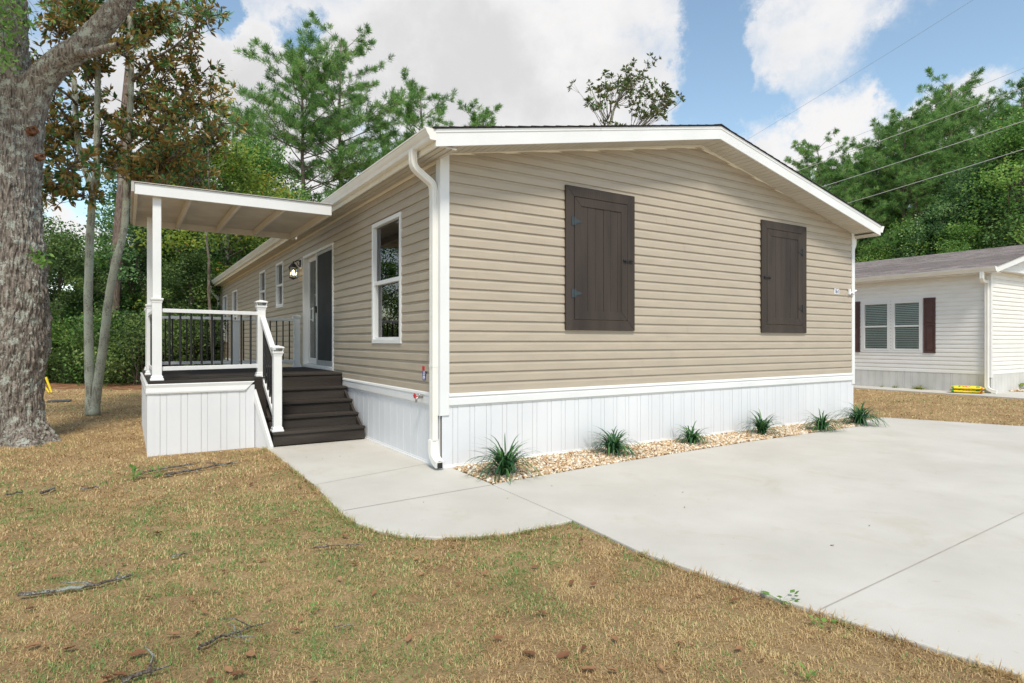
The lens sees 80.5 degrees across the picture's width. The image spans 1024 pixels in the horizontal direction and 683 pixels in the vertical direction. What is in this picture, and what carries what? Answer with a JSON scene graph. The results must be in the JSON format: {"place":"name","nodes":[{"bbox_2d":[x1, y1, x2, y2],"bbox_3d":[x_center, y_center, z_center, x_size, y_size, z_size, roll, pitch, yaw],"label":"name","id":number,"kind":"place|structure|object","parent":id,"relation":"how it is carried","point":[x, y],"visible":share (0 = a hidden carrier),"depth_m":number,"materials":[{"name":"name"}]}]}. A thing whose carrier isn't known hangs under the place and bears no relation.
{"place":"outdoors","nodes":[
{"label":"outdoors","id":0,"kind":"place"},
{"bbox_2d":[45,379,141,389],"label":"forest floor","id":1,"kind":"structure","parent":0,"point":[108,386],"depth_m":18.50,"materials":[{"name":"brown plant"}]},
{"bbox_2d":[45,293,78,379],"bbox_3d":[-16.921,-0.059,20.565,4.705,3.106,3.781,0,0,17],"label":"shrub","id":2,"kind":"object","parent":1,"relation":"on","point":[60,294],"visible":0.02,"depth_m":20.46,"materials":[{"name":"green plant"}]},
{"bbox_2d":[46,344,84,383],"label":"shrub","id":3,"kind":"object","parent":1,"relation":"on","point":[53,357],"visible":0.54,"depth_m":19.81,"materials":[{"name":"green plant"}]},
{"bbox_2d":[42,180,95,297],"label":"broadleaf tree","id":4,"kind":"object","parent":1,"relation":"on","point":[79,230],"visible":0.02,"depth_m":25.67,"materials":[{"name":"green plant"}]},
{"bbox_2d":[45,296,101,381],"bbox_3d":[-16.111,-0.175,20.445,5.080,3.353,4.082,0,0,-32],"label":"shrub","id":5,"kind":"object","parent":1,"relation":"on","point":[66,327],"visible":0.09,"depth_m":20.59,"materials":[{"name":"green plant"}]},
{"bbox_2d":[42,203,106,320],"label":"broadleaf tree","id":6,"kind":"object","parent":1,"relation":"on","point":[48,224],"visible":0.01,"depth_m":26.23,"materials":[{"name":"green plant"}]},
{"bbox_2d":[49,250,129,321],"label":"broadleaf tree","id":7,"kind":"object","parent":1,"relation":"on","point":[76,283],"visible":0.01,"depth_m":27.62,"materials":[{"name":"green plant"}]},
{"bbox_2d":[44,228,137,382],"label":"broadleaf tree","id":8,"kind":"object","parent":1,"relation":"on","point":[70,297],"visible":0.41,"depth_m":20.40,"materials":[{"name":"green plant"}]},
{"bbox_2d":[51,299,143,385],"bbox_3d":[-13.556,0.022,20.433,3.575,2.937,4.449,0,0,14],"label":"shrub","id":9,"kind":"object","parent":1,"relation":"on","point":[78,334],"visible":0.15,"depth_m":19.47,"materials":[{"name":"green plant"}]},
{"bbox_2d":[60,245,164,326],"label":"broadleaf tree","id":10,"kind":"object","parent":1,"relation":"on","point":[106,276],"visible":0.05,"depth_m":23.37,"materials":[{"name":"green plant"}]},
{"bbox_2d":[53,297,213,387],"bbox_3d":[-11.800,0.048,19.612,4.838,2.922,3.534,0,0,-45],"label":"shrub","id":11,"kind":"object","parent":1,"relation":"on","point":[129,341],"visible":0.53,"depth_m":19.00,"materials":[{"name":"green plant"}]},
{"bbox_2d":[46,151,230,365],"bbox_3d":[-13.547,-2.882,22.758,6.764,8.759,6.663,0,0,5],"label":"broadleaf tree","id":12,"kind":"object","parent":1,"relation":"on","point":[137,271],"visible":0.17,"depth_m":22.02,"materials":[{"name":"green plant"}]},
{"bbox_2d":[47,0,232,381],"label":"pine tree","id":13,"kind":"object","parent":1,"relation":"on","point":[115,235],"visible":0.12,"depth_m":21.22,"materials":[{"name":"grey plant"}]},
{"bbox_2d":[118,344,195,382],"bbox_3d":[-11.916,0.342,20.644,2.750,2.259,3.422,0,0,-29],"label":"shrub","id":14,"kind":"object","parent":1,"relation":"on","point":[143,367],"visible":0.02,"depth_m":19.98,"materials":[{"name":"green plant"}]},
{"bbox_2d":[84,141,230,296],"bbox_3d":[-16.413,-4.220,29.019,7.195,11.495,7.576,0,0,-11],"label":"broadleaf tree","id":15,"kind":"object","parent":1,"relation":"on","point":[106,206],"visible":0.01,"depth_m":27.60,"materials":[{"name":"green plant"}]},
{"bbox_2d":[109,299,226,369],"bbox_3d":[-11.280,0.018,20.913,4.952,2.981,4.110,0,0,-14],"label":"shrub","id":16,"kind":"object","parent":1,"relation":"on","point":[216,342],"visible":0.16,"depth_m":20.22,"materials":[{"name":"green plant"}]},
{"bbox_2d":[75,133,267,356],"bbox_3d":[-13.044,-3.487,24.933,8.585,9.993,7.755,0,0,4],"label":"broadleaf tree","id":17,"kind":"object","parent":1,"relation":"on","point":[222,185],"visible":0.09,"depth_m":23.01,"materials":[{"name":"green plant"}]},
{"bbox_2d":[121,247,225,365],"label":"broadleaf tree","id":18,"kind":"object","parent":1,"relation":"on","point":[183,267],"visible":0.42,"depth_m":21.03,"materials":[{"name":"green plant"}]},
{"bbox_2d":[183,323,219,364],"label":"shrub","id":19,"kind":"object","parent":1,"relation":"on","point":[209,346],"visible":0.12,"depth_m":21.30,"materials":[{"name":"green plant"}]},
{"bbox_2d":[106,137,300,323],"bbox_3d":[-11.343,-3.276,23.226,7.309,9.582,6.215,0,0,-19],"label":"broadleaf tree","id":20,"kind":"object","parent":1,"relation":"on","point":[235,166],"visible":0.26,"depth_m":22.84,"materials":[{"name":"green plant"}]},
{"bbox_2d":[180,99,283,255],"bbox_3d":[-17.761,-6.631,37.586,8.180,16.286,7.241,0,0,8],"label":"pine tree","id":21,"kind":"object","parent":1,"relation":"on","point":[233,135],"visible":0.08,"depth_m":36.75,"materials":[{"name":"green plant"}]},
{"bbox_2d":[195,128,320,285],"bbox_3d":[-12.239,-4.220,28.987,7.195,11.495,7.576,0,0,-26],"label":"broadleaf tree","id":22,"kind":"object","parent":1,"relation":"on","point":[272,163],"visible":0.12,"depth_m":28.32,"materials":[{"name":"green plant"}]},
{"bbox_2d":[267,438,571,539],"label":"pavement","id":23,"kind":"structure","parent":0,"point":[488,508],"depth_m":5.38,"materials":[{"name":"concrete"}]},
{"bbox_2d":[0,388,1023,682],"bbox_3d":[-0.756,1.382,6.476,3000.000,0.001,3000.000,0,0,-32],"label":"ground","id":24,"kind":"structure","parent":0,"point":[816,650],"depth_m":3.25,"materials":[{"name":"plant"}]},
{"bbox_2d":[25,642,40,647],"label":"fallen leaf","id":25,"kind":"object","parent":24,"relation":"on","point":[31,644],"visible":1,"depth_m":2.71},
{"bbox_2d":[39,486,55,493],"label":"fallen branch","id":26,"kind":"object","parent":24,"relation":"on","point":[47,490],"visible":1,"depth_m":5.46,"materials":[{"name":"wood"}]},
{"bbox_2d":[45,377,51,392],"bbox_3d":[-12.362,1.155,16.148,0.205,0.426,0.058,0,0,-3],"label":"guy guard","id":27,"kind":"object","parent":24,"relation":"on","point":[48,383],"visible":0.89,"depth_m":16.13,"materials":[{"name":"yellow plastic"}]},
{"bbox_2d":[46,399,70,402],"bbox_3d":[-10.378,1.364,13.866,0.440,0.032,0.320,0,0,-32],"label":"utility lid","id":28,"kind":"object","parent":24,"relation":"on","point":[67,400],"visible":1,"depth_m":13.83,"materials":[{"name":"plastic"}]},
{"bbox_2d":[17,571,132,595],"bbox_3d":[-2.410,1.349,3.360,0.517,0.032,0.124,0,0,-42],"label":"fallen branch","id":29,"kind":"object","parent":24,"relation":"on","point":[87,584],"visible":1,"depth_m":3.32,"materials":[{"name":"wood"}]},
{"bbox_2d":[0,0,210,446],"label":"oak tree","id":30,"kind":"object","parent":24,"relation":"on","point":[27,89],"visible":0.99,"depth_m":8.13,"materials":[{"name":"grey plant"}]},
{"bbox_2d":[110,671,127,675],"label":"fallen leaf","id":31,"kind":"object","parent":24,"relation":"on","point":[120,673],"visible":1,"depth_m":2.48,"materials":[{"name":"plant"}]},
{"bbox_2d":[120,464,146,479],"bbox_3d":[-3.736,1.278,6.016,0.208,0.185,0.236,0,0,20],"label":"sprout","id":32,"kind":"object","parent":24,"relation":"on","point":[134,468],"visible":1,"depth_m":6.01,"materials":[{"name":"green plant"}]},
{"bbox_2d":[128,649,145,655],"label":"fallen leaf","id":33,"kind":"object","parent":24,"relation":"on","point":[138,651],"visible":1,"depth_m":2.64,"materials":[{"name":"plant"}]},
{"bbox_2d":[27,0,249,415],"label":"magnolia tree","id":34,"kind":"object","parent":24,"relation":"on","point":[174,159],"visible":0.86,"depth_m":11.05,"materials":[{"name":"green plant"}]},
{"bbox_2d":[121,646,170,682],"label":"fallen branch","id":35,"kind":"object","parent":24,"relation":"on","point":[133,675],"visible":1,"depth_m":2.47,"materials":[{"name":"wood"}]},
{"bbox_2d":[147,464,169,477],"bbox_3d":[-3.563,1.296,6.096,0.222,0.147,0.194,0,0,-32],"label":"sprout","id":36,"kind":"object","parent":24,"relation":"on","point":[158,466],"visible":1,"depth_m":6.09,"materials":[{"name":"green plant"}]},
{"bbox_2d":[136,461,200,474],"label":"fallen branch","id":37,"kind":"object","parent":24,"relation":"on","point":[150,470],"visible":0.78,"depth_m":6.47,"materials":[{"name":"wood"}]},
{"bbox_2d":[153,461,236,477],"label":"fallen branch","id":38,"kind":"object","parent":24,"relation":"on","point":[196,469],"visible":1,"depth_m":6.41,"materials":[{"name":"wood"}]},
{"bbox_2d":[189,65,236,364],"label":"sapling","id":39,"kind":"object","parent":24,"relation":"on","point":[208,255],"visible":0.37,"depth_m":16.91,"materials":[{"name":"green plant"}]},
{"bbox_2d":[224,666,232,671],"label":"fallen leaf","id":40,"kind":"object","parent":24,"relation":"on","point":[228,668],"visible":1,"depth_m":2.52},
{"bbox_2d":[197,618,274,649],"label":"fallen branch","id":41,"kind":"object","parent":24,"relation":"on","point":[215,638],"visible":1,"depth_m":2.79,"materials":[{"name":"wood"}]},
{"bbox_2d":[229,670,243,675],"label":"fallen leaf","id":42,"kind":"object","parent":24,"relation":"on","point":[235,672],"visible":1,"depth_m":2.48,"materials":[{"name":"plant"}]},
{"bbox_2d":[130,181,364,456],"bbox_3d":[-4.151,-0.268,9.187,2.775,3.296,3.742,0,0,-32],"label":"porch","id":43,"kind":"object","parent":24,"relation":"on","point":[267,399],"visible":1,"depth_m":8.05,"materials":[{"name":"white wood"}]},
{"bbox_2d":[246,650,254,656],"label":"fallen leaf","id":44,"kind":"object","parent":24,"relation":"on","point":[251,653],"visible":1,"depth_m":2.64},
{"bbox_2d":[209,15,401,199],"bbox_3d":[-11.827,-8.086,34.532,10.758,19.194,9.846,0,0,-32],"label":"pine tree","id":45,"kind":"object","parent":24,"relation":"on","point":[344,154],"visible":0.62,"depth_m":32.88,"materials":[{"name":"green plant"}]},
{"bbox_2d":[305,602,318,611],"bbox_3d":[-1.010,1.353,3.079,0.078,0.034,0.063,0,0,41],"label":"sprout","id":46,"kind":"object","parent":24,"relation":"on","point":[312,604],"visible":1,"depth_m":3.09,"materials":[{"name":"green plant"}]},
{"bbox_2d":[239,8,418,201],"bbox_3d":[-10.760,-9.038,35.320,10.602,21.098,10.814,0,0,33],"label":"pine tree","id":47,"kind":"object","parent":24,"relation":"on","point":[395,100],"visible":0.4,"depth_m":35.15,"materials":[{"name":"green plant"}]},
{"bbox_2d":[313,542,363,548],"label":"fallen branch","id":48,"kind":"object","parent":24,"relation":"on","point":[333,545],"visible":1,"depth_m":4.01,"materials":[{"name":"wood"}]},
{"bbox_2d":[365,64,458,153],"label":"pine tree","id":49,"kind":"object","parent":24,"relation":"on","point":[411,117],"visible":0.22,"depth_m":41.33,"materials":[{"name":"green plant"}]},
{"bbox_2d":[441,98,503,126],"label":"pine tree","id":50,"kind":"object","parent":24,"relation":"on","point":[486,114],"visible":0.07,"depth_m":44.07,"materials":[{"name":"green plant"}]},
{"bbox_2d":[210,124,883,468],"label":"house","id":51,"kind":"structure","parent":24,"relation":"on","point":[449,294],"depth_m":7.96,"materials":[{"name":"beige plastic"}]},
{"bbox_2d":[223,295,227,341],"bbox_3d":[-9.760,-0.772,20.659,0.090,1.595,1.000,0,0,-32],"label":"window","id":52,"kind":"structure","parent":51,"relation":"in","point":[225,300],"depth_m":20.92,"materials":[{"name":"white plastic"}]},
{"bbox_2d":[232,289,237,319],"bbox_3d":[-8.579,-0.780,18.803,0.090,1.610,0.960,0,0,-32],"label":"window","id":53,"kind":"structure","parent":51,"relation":"in","point":[234,293],"depth_m":19.03,"materials":[{"name":"white plastic"}]},
{"bbox_2d":[259,270,265,305],"bbox_3d":[-6.124,-1.240,14.943,0.090,1.000,0.750,0,0,-32],"label":"window","id":54,"kind":"structure","parent":51,"relation":"in","point":[262,296],"depth_m":15.17,"materials":[{"name":"white plastic"}]},
{"bbox_2d":[276,261,283,307],"bbox_3d":[-5.064,-1.235,13.276,0.090,0.990,0.700,0,0,-32],"label":"window","id":55,"kind":"structure","parent":51,"relation":"in","point":[279,266],"depth_m":13.45,"materials":[{"name":"white plastic"}]},
{"bbox_2d":[303,242,334,370],"bbox_3d":[-3.372,-0.566,10.664,0.149,2.083,1.985,0,0,-32],"label":"sliding door","id":56,"kind":"structure","parent":51,"relation":"in","point":[318,265],"depth_m":10.57,"materials":[{"name":"glass"}]},
{"bbox_2d":[372,211,402,343],"bbox_3d":[-1.597,-0.780,7.826,0.090,1.610,1.030,0,0,-32],"label":"window","id":57,"kind":"structure","parent":51,"relation":"in","point":[386,233],"depth_m":7.90,"materials":[{"name":"white plastic"}]},
{"bbox_2d":[557,651,570,657],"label":"fallen leaf","id":58,"kind":"object","parent":24,"relation":"on","point":[562,654],"visible":1,"depth_m":2.63,"materials":[{"name":"plant"}]},
{"bbox_2d":[580,665,596,669],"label":"fallen leaf","id":59,"kind":"object","parent":24,"relation":"on","point":[589,667],"visible":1,"depth_m":2.52,"materials":[{"name":"plant"}]},
{"bbox_2d":[567,52,684,124],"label":"magnolia tree","id":60,"kind":"object","parent":24,"relation":"on","point":[625,84],"visible":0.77,"depth_m":23.79,"materials":[{"name":"green plant"}]},
{"bbox_2d":[452,417,866,483],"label":"gravel","id":61,"kind":"structure","parent":24,"relation":"on","point":[562,462],"depth_m":7.26,"materials":[{"name":"gravel"}]},
{"bbox_2d":[462,435,544,483],"bbox_3d":[-0.101,1.151,6.151,0.890,0.397,0.952,0,0,-32],"label":"liriope plant","id":62,"kind":"object","parent":61,"relation":"on","point":[505,464],"visible":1,"depth_m":6.09,"materials":[{"name":"plant"}]},
{"bbox_2d":[583,425,647,456],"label":"liriope plant","id":63,"kind":"object","parent":61,"relation":"on","point":[613,443],"visible":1,"depth_m":7.26,"materials":[{"name":"plant"}]},
{"bbox_2d":[673,421,716,444],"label":"liriope plant","id":64,"kind":"object","parent":61,"relation":"on","point":[691,437],"visible":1,"depth_m":8.05,"materials":[{"name":"plant"}]},
{"bbox_2d":[734,408,786,436],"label":"liriope plant","id":65,"kind":"object","parent":61,"relation":"on","point":[763,426],"visible":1,"depth_m":8.84,"materials":[{"name":"plant"}]},
{"bbox_2d":[797,408,845,431],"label":"liriope plant","id":66,"kind":"object","parent":61,"relation":"on","point":[821,424],"visible":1,"depth_m":9.19,"materials":[{"name":"plant"}]},
{"bbox_2d":[827,400,888,426],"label":"liriope plant","id":67,"kind":"object","parent":61,"relation":"on","point":[857,416],"visible":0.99,"depth_m":9.87,"materials":[{"name":"plant"}]},
{"bbox_2d":[761,589,799,605],"bbox_3d":[1.414,1.337,3.184,0.191,0.066,0.155,0,0,20],"label":"sprout","id":68,"kind":"object","parent":24,"relation":"on","point":[779,596],"visible":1,"depth_m":3.18,"materials":[{"name":"green plant"}]},
{"bbox_2d":[799,662,818,679],"bbox_3d":[1.202,1.338,2.450,0.073,0.064,0.082,0,0,19],"label":"sprout","id":69,"kind":"object","parent":24,"relation":"on","point":[809,675],"visible":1,"depth_m":2.46,"materials":[{"name":"green plant"}]},
{"bbox_2d":[790,160,838,195],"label":"pine tree","id":70,"kind":"object","parent":24,"relation":"on","point":[810,171],"visible":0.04,"depth_m":52.11,"materials":[{"name":"green plant"}]},
{"bbox_2d":[808,614,836,627],"bbox_3d":[1.501,1.346,2.906,0.094,0.047,0.126,0,0,-32],"label":"sprout","id":71,"kind":"object","parent":24,"relation":"on","point":[825,620],"visible":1,"depth_m":2.92,"materials":[{"name":"green plant"}]},
{"bbox_2d":[784,129,897,216],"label":"pine tree","id":72,"kind":"object","parent":24,"relation":"on","point":[807,151],"visible":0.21,"depth_m":48.80,"materials":[{"name":"green plant"}]},
{"bbox_2d":[812,146,917,254],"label":"pine tree","id":73,"kind":"object","parent":24,"relation":"on","point":[829,169],"visible":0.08,"depth_m":48.68,"materials":[{"name":"green plant"}]},
{"bbox_2d":[819,170,913,261],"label":"pine tree","id":74,"kind":"object","parent":24,"relation":"on","point":[847,198],"visible":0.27,"depth_m":44.74,"materials":[{"name":"green plant"}]},
{"bbox_2d":[856,241,897,262],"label":"broadleaf tree","id":75,"kind":"object","parent":24,"relation":"on","point":[878,253],"visible":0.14,"depth_m":43.61,"materials":[{"name":"green plant"}]},
{"bbox_2d":[824,116,935,253],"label":"pine tree","id":76,"kind":"object","parent":24,"relation":"on","point":[878,154],"visible":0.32,"depth_m":47.37,"materials":[{"name":"green plant"}]},
{"bbox_2d":[844,151,919,224],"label":"pine tree","id":77,"kind":"object","parent":24,"relation":"on","point":[854,154],"visible":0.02,"depth_m":54.02,"materials":[{"name":"green plant"}]},
{"bbox_2d":[850,130,940,237],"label":"pine tree","id":78,"kind":"object","parent":24,"relation":"on","point":[897,167],"visible":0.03,"depth_m":50.54,"materials":[{"name":"green plant"}]},
{"bbox_2d":[855,217,939,259],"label":"broadleaf tree","id":79,"kind":"object","parent":24,"relation":"on","point":[900,244],"visible":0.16,"depth_m":43.59,"materials":[{"name":"green plant"}]},
{"bbox_2d":[836,106,983,250],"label":"pine tree","id":80,"kind":"object","parent":24,"relation":"on","point":[911,122],"visible":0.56,"depth_m":45.83,"materials":[{"name":"green plant"}]},
{"bbox_2d":[871,156,953,254],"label":"pine tree","id":81,"kind":"object","parent":24,"relation":"on","point":[919,202],"visible":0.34,"depth_m":45.46,"materials":[{"name":"green plant"}]},
{"bbox_2d":[886,196,976,258],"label":"broadleaf tree","id":82,"kind":"object","parent":24,"relation":"on","point":[946,214],"visible":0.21,"depth_m":42.33,"materials":[{"name":"green plant"}]},
{"bbox_2d":[870,95,1003,246],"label":"pine tree","id":83,"kind":"object","parent":24,"relation":"on","point":[963,151],"visible":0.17,"depth_m":48.15,"materials":[{"name":"green plant"}]},
{"bbox_2d":[853,245,1023,393],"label":"house","id":84,"kind":"structure","parent":24,"relation":"on","point":[944,321],"depth_m":16.81,"materials":[{"name":"white"}]},
{"bbox_2d":[863,302,888,349],"bbox_3d":[10.920,-0.450,18.140,0.084,1.420,0.750,0,0,-32],"label":"window","id":85,"kind":"structure","parent":84,"relation":"in","point":[874,324],"depth_m":18.17,"materials":[{"name":"white plastic"}]},
{"bbox_2d":[892,300,920,350],"bbox_3d":[11.376,-0.450,17.423,0.084,1.420,0.750,0,0,-32],"label":"window","id":86,"kind":"structure","parent":84,"relation":"in","point":[912,303],"depth_m":17.46,"materials":[{"name":"white plastic"}]},
{"bbox_2d":[861,66,1021,244],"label":"pine tree","id":87,"kind":"object","parent":24,"relation":"on","point":[953,104],"visible":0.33,"depth_m":49.59,"materials":[{"name":"green plant"}]},
{"bbox_2d":[889,96,993,191],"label":"pine tree","id":88,"kind":"object","parent":24,"relation":"on","point":[946,135],"visible":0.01,"depth_m":52.17,"materials":[{"name":"green plant"}]},
{"bbox_2d":[921,220,991,253],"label":"broadleaf tree","id":89,"kind":"object","parent":24,"relation":"on","point":[957,245],"visible":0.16,"depth_m":40.06,"materials":[{"name":"green plant"}]},
{"bbox_2d":[911,91,1006,244],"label":"pine tree","id":90,"kind":"object","parent":24,"relation":"on","point":[968,124],"visible":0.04,"depth_m":53.33,"materials":[{"name":"green plant"}]},
{"bbox_2d":[907,157,1023,256],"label":"broadleaf tree","id":91,"kind":"object","parent":24,"relation":"on","point":[968,194],"visible":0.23,"depth_m":41.31,"materials":[{"name":"green plant"}]},
{"bbox_2d":[927,107,1023,254],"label":"broadleaf tree","id":92,"kind":"object","parent":24,"relation":"on","point":[1015,137],"visible":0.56,"depth_m":39.66,"materials":[{"name":"green plant"}]},
{"bbox_2d":[930,119,1023,251],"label":"pine tree","id":93,"kind":"object","parent":24,"relation":"on","point":[971,143],"visible":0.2,"depth_m":45.74,"materials":[{"name":"green plant"}]},
{"bbox_2d":[934,89,1020,183],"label":"pine tree","id":94,"kind":"object","parent":24,"relation":"on","point":[988,104],"visible":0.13,"depth_m":51.49,"materials":[{"name":"green plant"}]},
{"bbox_2d":[959,73,1023,233],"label":"pine tree","id":95,"kind":"object","parent":24,"relation":"on","point":[1005,111],"visible":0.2,"depth_m":48.24,"materials":[{"name":"green plant"}]},
{"bbox_2d":[980,99,1023,125],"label":"pine tree","id":96,"kind":"object","parent":24,"relation":"on","point":[1008,104],"visible":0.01,"depth_m":54.43,"materials":[{"name":"green plant"}]},
{"bbox_2d":[27,0,1023,292],"label":"sky","id":97,"kind":"structure","parent":0,"point":[743,66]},
{"bbox_2d":[493,417,1023,678],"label":"driveway","id":98,"kind":"structure","parent":0,"point":[781,516],"depth_m":4.65,"materials":[{"name":"concrete"}]},
{"bbox_2d":[821,512,1023,608],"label":"driveway joint","id":99,"kind":"object","parent":98,"relation":"on","point":[915,563],"visible":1,"depth_m":3.67,"materials":[{"name":"concrete"}]},
{"bbox_2d":[747,1,970,139],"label":"power line","id":100,"kind":"object","parent":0,"point":[868,65],"visible":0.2,"depth_m":18.95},
{"bbox_2d":[785,68,1022,163],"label":"power line","id":101,"kind":"object","parent":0,"point":[914,112],"visible":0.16,"depth_m":21.18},
{"bbox_2d":[798,87,1023,170],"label":"power line","id":102,"kind":"object","parent":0,"point":[919,126],"visible":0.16,"depth_m":21.03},
{"bbox_2d":[822,121,1023,186],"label":"power line","id":103,"kind":"object","parent":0,"point":[931,151],"visible":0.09,"depth_m":21.28,"materials":[{"name":"metal"}]},
{"bbox_2d":[849,149,1023,202],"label":"power line","id":104,"kind":"object","parent":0,"point":[941,174],"visible":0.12,"depth_m":22.11,"materials":[{"name":"metal"}]},
{"bbox_2d":[853,385,1023,399],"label":"path","id":105,"kind":"structure","parent":0,"point":[1006,396],"depth_m":16.08,"materials":[{"name":"concrete"}]},
{"bbox_2d":[949,389,983,392],"bbox_3d":[11.907,1.292,15.858,0.720,0.101,0.400,0,0,30],"label":"soil bag","id":106,"kind":"object","parent":105,"relation":"on","point":[965,391],"visible":0.84,"depth_m":15.72,"materials":[{"name":"plastic"}]},
{"bbox_2d":[950,385,984,389],"bbox_3d":[11.901,1.202,15.831,0.720,0.101,0.400,0,0,33],"label":"soil bag","id":107,"kind":"object","parent":106,"relation":"on","point":[967,387],"visible":1,"depth_m":15.69,"materials":[{"name":"plastic"}]},
{"bbox_2d":[994,391,1023,394],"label":"path","id":108,"kind":"structure","parent":0,"point":[1014,393],"depth_m":15.66,"materials":[{"name":"concrete"}]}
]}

